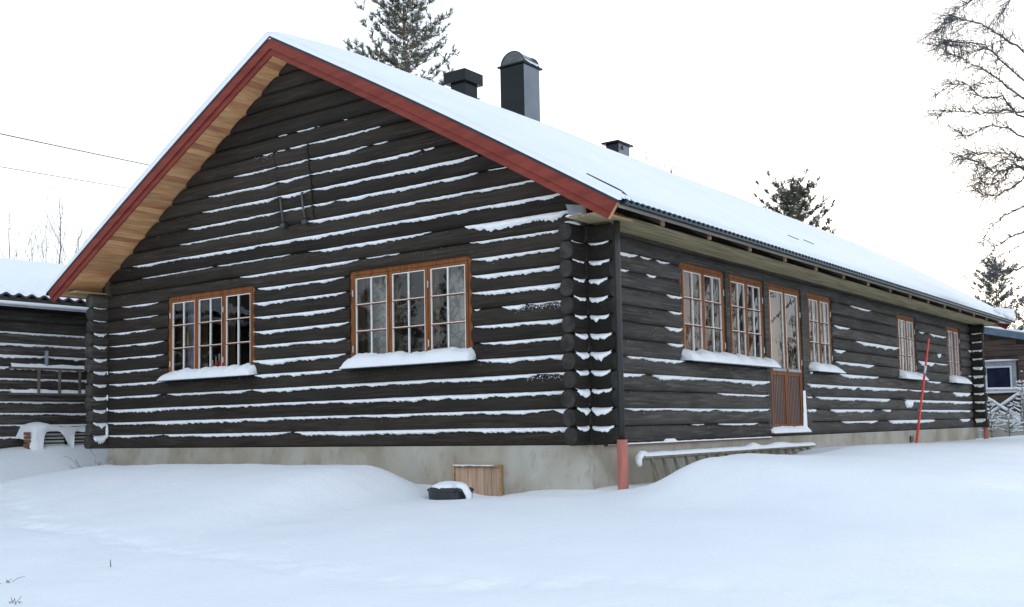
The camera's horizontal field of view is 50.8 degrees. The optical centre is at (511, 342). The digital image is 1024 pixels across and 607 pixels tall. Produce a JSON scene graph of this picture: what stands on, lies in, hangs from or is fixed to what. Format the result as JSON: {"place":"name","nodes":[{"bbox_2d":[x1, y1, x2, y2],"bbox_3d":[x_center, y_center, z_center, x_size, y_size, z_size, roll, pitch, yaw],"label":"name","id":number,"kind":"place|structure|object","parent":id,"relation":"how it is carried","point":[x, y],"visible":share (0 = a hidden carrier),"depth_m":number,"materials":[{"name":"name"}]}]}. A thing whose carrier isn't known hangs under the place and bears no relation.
{"place":"outdoors","nodes":[
{"label":"outdoors","id":0,"kind":"place"},
{"bbox_2d":[0,435,1023,606],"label":"snow ground","id":1,"kind":"structure","parent":0,"point":[936,524],"depth_m":9.18,"materials":[{"name":"white snow"}]},
{"bbox_2d":[0,201,45,258],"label":"bare sapling","id":2,"kind":"object","parent":1,"relation":"on","point":[18,234],"visible":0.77,"depth_m":34.02,"materials":[{"name":"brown plant"}]},
{"bbox_2d":[23,432,30,448],"bbox_3d":[-8.522,1.736,18.929,0.165,0.323,0.067,-4,-6,36],"label":"brick stack","id":3,"kind":"object","parent":1,"relation":"on","point":[26,446],"visible":0.97,"depth_m":18.90,"materials":[{"name":"red brick"}]},
{"bbox_2d":[0,217,82,262],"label":"bare sapling","id":4,"kind":"object","parent":1,"relation":"on","point":[39,246],"visible":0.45,"depth_m":33.88,"materials":[{"name":"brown plant"}]},
{"bbox_2d":[0,257,88,448],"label":"log shed","id":5,"kind":"structure","parent":1,"relation":"on","point":[36,322],"depth_m":19.68,"materials":[{"name":"wood"}]},
{"bbox_2d":[8,351,85,395],"bbox_3d":[-7.934,0.603,20.412,0.082,0.810,3.280,-4,-6,36],"label":"ladder","id":6,"kind":"object","parent":5,"relation":"attached to","point":[59,368],"visible":0.54,"depth_m":19.66,"materials":[{"name":"brown wood"}]},
{"bbox_2d":[9,215,88,263],"bbox_3d":[-14.580,-0.320,33.548,1.833,7.709,2.940,-4,-6,36],"label":"bare sapling","id":7,"kind":"object","parent":1,"relation":"on","point":[47,246],"visible":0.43,"depth_m":33.84,"materials":[{"name":"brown plant"}]},
{"bbox_2d":[15,422,86,449],"bbox_3d":[-8.032,1.743,19.764,0.636,0.581,1.920,-4,-6,36],"label":"slatted bench","id":8,"kind":"object","parent":1,"relation":"on","point":[43,434],"visible":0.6,"depth_m":19.30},
{"bbox_2d":[9,171,97,263],"bbox_3d":[-13.947,-1.091,32.937,2.404,9.124,2.794,-4,-6,36],"label":"bare sapling","id":9,"kind":"object","parent":1,"relation":"on","point":[60,218],"visible":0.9,"depth_m":33.52,"materials":[{"name":"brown plant"}]},
{"bbox_2d":[27,188,98,264],"bbox_3d":[-13.832,-0.602,33.838,3.210,8.289,2.976,2,-6,-38],"label":"bare sapling","id":10,"kind":"object","parent":1,"relation":"on","point":[62,236],"visible":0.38,"depth_m":33.40,"materials":[{"name":"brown plant"}]},
{"bbox_2d":[64,446,113,468],"bbox_3d":[-6.707,1.970,17.203,0.908,0.632,0.651,2,-5,-31],"label":"dry bush","id":11,"kind":"object","parent":1,"relation":"on","point":[89,463],"visible":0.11,"depth_m":17.15,"materials":[{"name":"brown plant"}]},
{"bbox_2d":[341,0,480,99],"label":"pine tree","id":12,"kind":"object","parent":1,"relation":"on","point":[407,60],"visible":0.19,"depth_m":37.53,"materials":[{"name":"green plant"}]},
{"bbox_2d":[427,481,473,499],"bbox_3d":[-0.676,1.790,12.643,0.668,0.328,0.376,-4,-6,36],"label":"plastic tub","id":13,"kind":"object","parent":1,"relation":"on","point":[450,490],"visible":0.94,"depth_m":12.50,"materials":[{"name":"black plastic"}]},
{"bbox_2d":[46,31,1015,496],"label":"log house","id":14,"kind":"structure","parent":1,"relation":"on","point":[330,253],"depth_m":15.27,"materials":[{"name":"wood"}]},
{"bbox_2d":[187,332,189,346],"bbox_3d":[-5.256,-0.274,17.495,0.044,0.700,0.042,-4,-6,36],"label":"hanging ornament","id":15,"kind":"object","parent":14,"relation":"hanging from","point":[188,337],"visible":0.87,"depth_m":17.46,"materials":[{"name":"yellow ceramic"}]},
{"bbox_2d":[157,286,256,381],"bbox_3d":[-4.842,-0.093,16.965,2.750,1.374,0.585,-4,-6,36],"label":"window","id":16,"kind":"structure","parent":14,"relation":"in","point":[187,313],"depth_m":16.88,"materials":[{"name":"brown wood"}]},
{"bbox_2d":[212,354,220,366],"bbox_3d":[-4.602,0.282,16.855,0.320,0.305,0.060,-4,-6,36],"label":"candle holder","id":17,"kind":"object","parent":14,"relation":"on","point":[217,363],"visible":0.38,"depth_m":16.82,"materials":[{"name":"red wood"}]},
{"bbox_2d":[339,256,476,369],"bbox_3d":[-1.341,-0.335,14.411,2.350,1.427,0.586,-4,-6,36],"label":"window","id":18,"kind":"structure","parent":14,"relation":"in","point":[376,299],"depth_m":14.36,"materials":[{"name":"brown wood"}]},
{"bbox_2d":[677,262,744,364],"bbox_3d":[2.647,-0.346,15.243,0.624,1.427,1.710,-4,-6,36],"label":"window","id":19,"kind":"structure","parent":14,"relation":"in","point":[694,326],"depth_m":15.28,"materials":[{"name":"brown wood"}]},
{"bbox_2d":[704,274,780,368],"bbox_3d":[3.511,-0.270,16.417,0.627,1.427,1.590,-4,-6,36],"label":"window","id":20,"kind":"structure","parent":14,"relation":"in","point":[745,294],"depth_m":16.40,"materials":[{"name":"brown wood"}]},
{"bbox_2d":[752,283,811,432],"bbox_3d":[4.313,0.273,17.545,0.486,2.390,1.550,-4,-6,36],"label":"terrace door","id":21,"kind":"structure","parent":14,"relation":"in","point":[789,411],"depth_m":17.54,"materials":[{"name":"brown wood"}]},
{"bbox_2d":[786,293,845,373],"bbox_3d":[5.313,-0.112,18.872,0.625,1.427,1.490,-4,-6,36],"label":"window","id":22,"kind":"structure","parent":14,"relation":"in","point":[819,314],"depth_m":18.73,"materials":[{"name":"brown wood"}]},
{"bbox_2d":[895,314,928,380],"bbox_3d":[8.387,0.122,22.930,0.469,1.374,1.520,-4,-6,36],"label":"window","id":23,"kind":"structure","parent":14,"relation":"in","point":[905,326],"depth_m":22.89,"materials":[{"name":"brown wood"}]},
{"bbox_2d":[945,326,971,384],"bbox_3d":[10.657,0.321,26.020,0.471,1.374,1.440,-4,-6,36],"label":"window","id":24,"kind":"structure","parent":14,"relation":"in","point":[954,372],"depth_m":25.93,"materials":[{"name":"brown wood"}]},
{"bbox_2d":[625,104,705,180],"bbox_3d":[5.107,-2.523,39.284,3.668,12.448,3.650,-4,-6,36],"label":"bare sapling","id":25,"kind":"object","parent":1,"relation":"on","point":[660,152],"visible":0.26,"depth_m":39.47,"materials":[{"name":"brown plant"}]},
{"bbox_2d":[649,128,726,177],"bbox_3d":[5.765,-2.225,39.059,3.656,11.790,3.065,-4,-6,36],"label":"bare sapling","id":26,"kind":"object","parent":1,"relation":"on","point":[665,159],"visible":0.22,"depth_m":39.72,"materials":[{"name":"plant"}]},
{"bbox_2d":[662,126,715,179],"bbox_3d":[6.250,-2.003,39.335,4.014,11.375,2.694,-4,-6,36],"label":"bare sapling","id":27,"kind":"object","parent":1,"relation":"on","point":[680,163],"visible":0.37,"depth_m":39.48,"materials":[{"name":"plant"}]},
{"bbox_2d":[631,123,757,193],"bbox_3d":[6.673,-2.184,38.600,3.876,11.603,5.408,-4,-6,36],"label":"bare sapling","id":28,"kind":"object","parent":1,"relation":"on","point":[682,163],"visible":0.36,"depth_m":39.64,"materials":[{"name":"plant"}]},
{"bbox_2d":[635,442,815,481],"bbox_3d":[3.234,1.696,15.156,0.291,0.553,5.722,-4,-6,36],"label":"ladder","id":29,"kind":"object","parent":1,"relation":"on","point":[640,456],"visible":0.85,"depth_m":14.37,"materials":[{"name":"wood"}]},
{"bbox_2d":[750,168,838,235],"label":"pine tree","id":30,"kind":"object","parent":1,"relation":"on","point":[793,203],"visible":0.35,"depth_m":44.28,"materials":[{"name":"green plant"}]},
{"bbox_2d":[915,338,929,442],"bbox_3d":[7.615,1.091,20.064,0.427,2.336,0.050,-1,-4,1],"label":"marker pole","id":31,"kind":"object","parent":1,"relation":"on","point":[920,407],"visible":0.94,"depth_m":20.06,"materials":[{"name":"red plastic"}]},
{"bbox_2d":[883,0,1023,292],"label":"birch tree","id":32,"kind":"object","parent":1,"relation":"on","point":[943,44],"visible":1,"depth_m":21.99,"materials":[{"name":"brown plant"}]},
{"bbox_2d":[979,400,1006,437],"bbox_3d":[13.354,2.219,29.957,0.815,1.312,0.746,2,-6,-36],"label":"young spruce","id":33,"kind":"object","parent":1,"relation":"on","point":[991,422],"visible":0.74,"depth_m":29.93,"materials":[{"name":"white wood"}]},
{"bbox_2d":[963,256,1023,330],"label":"pine tree","id":34,"kind":"object","parent":1,"relation":"on","point":[991,291],"visible":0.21,"depth_m":54.83,"materials":[{"name":"green plant"}]},
{"bbox_2d":[975,326,1023,438],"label":"timber house","id":35,"kind":"structure","parent":1,"relation":"on","point":[1003,350],"depth_m":34.69,"materials":[{"name":"wood"}]},
{"bbox_2d":[985,359,1017,393],"bbox_3d":[15.684,1.088,34.742,1.273,1.091,0.237,-4,-6,36],"label":"window","id":36,"kind":"structure","parent":35,"relation":"in","point":[1000,372],"depth_m":34.73,"materials":[{"name":"white wood"}]},
{"bbox_2d":[978,386,1023,437],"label":"cross fence","id":37,"kind":"object","parent":1,"relation":"on","point":[1006,401],"visible":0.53,"depth_m":32.61,"materials":[{"name":"white wood"}]},
{"bbox_2d":[995,404,1023,436],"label":"young spruce","id":38,"kind":"object","parent":1,"relation":"on","point":[1012,422],"visible":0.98,"depth_m":29.91,"materials":[{"name":"white wood"}]},
{"bbox_2d":[1005,291,1023,323],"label":"pine tree","id":39,"kind":"object","parent":1,"relation":"on","point":[1020,301],"visible":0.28,"depth_m":52.17,"materials":[{"name":"green plant"}]},
{"bbox_2d":[1008,379,1023,425],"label":"young spruce","id":40,"kind":"object","parent":1,"relation":"on","point":[1017,418],"visible":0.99,"depth_m":29.90,"materials":[{"name":"white wood"}]},
{"bbox_3d":[-8.420,-0.824,33.719,0.260,8.700,1.000,-4,-6,36],"label":"utility pole","id":41,"kind":"object","parent":1,"relation":"on","visible":0},
{"bbox_2d":[0,166,125,187],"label":"power cable","id":42,"kind":"object","parent":41,"relation":"attached to","point":[59,176],"visible":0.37,"depth_m":21.81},
{"bbox_2d":[0,133,148,164],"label":"power cable","id":43,"kind":"object","parent":41,"relation":"attached to","point":[71,148],"visible":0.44,"depth_m":22.23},
{"bbox_2d":[0,0,1023,327],"label":"sky","id":44,"kind":"structure","parent":0,"point":[785,88],"materials":[{"name":"white"}]}
]}

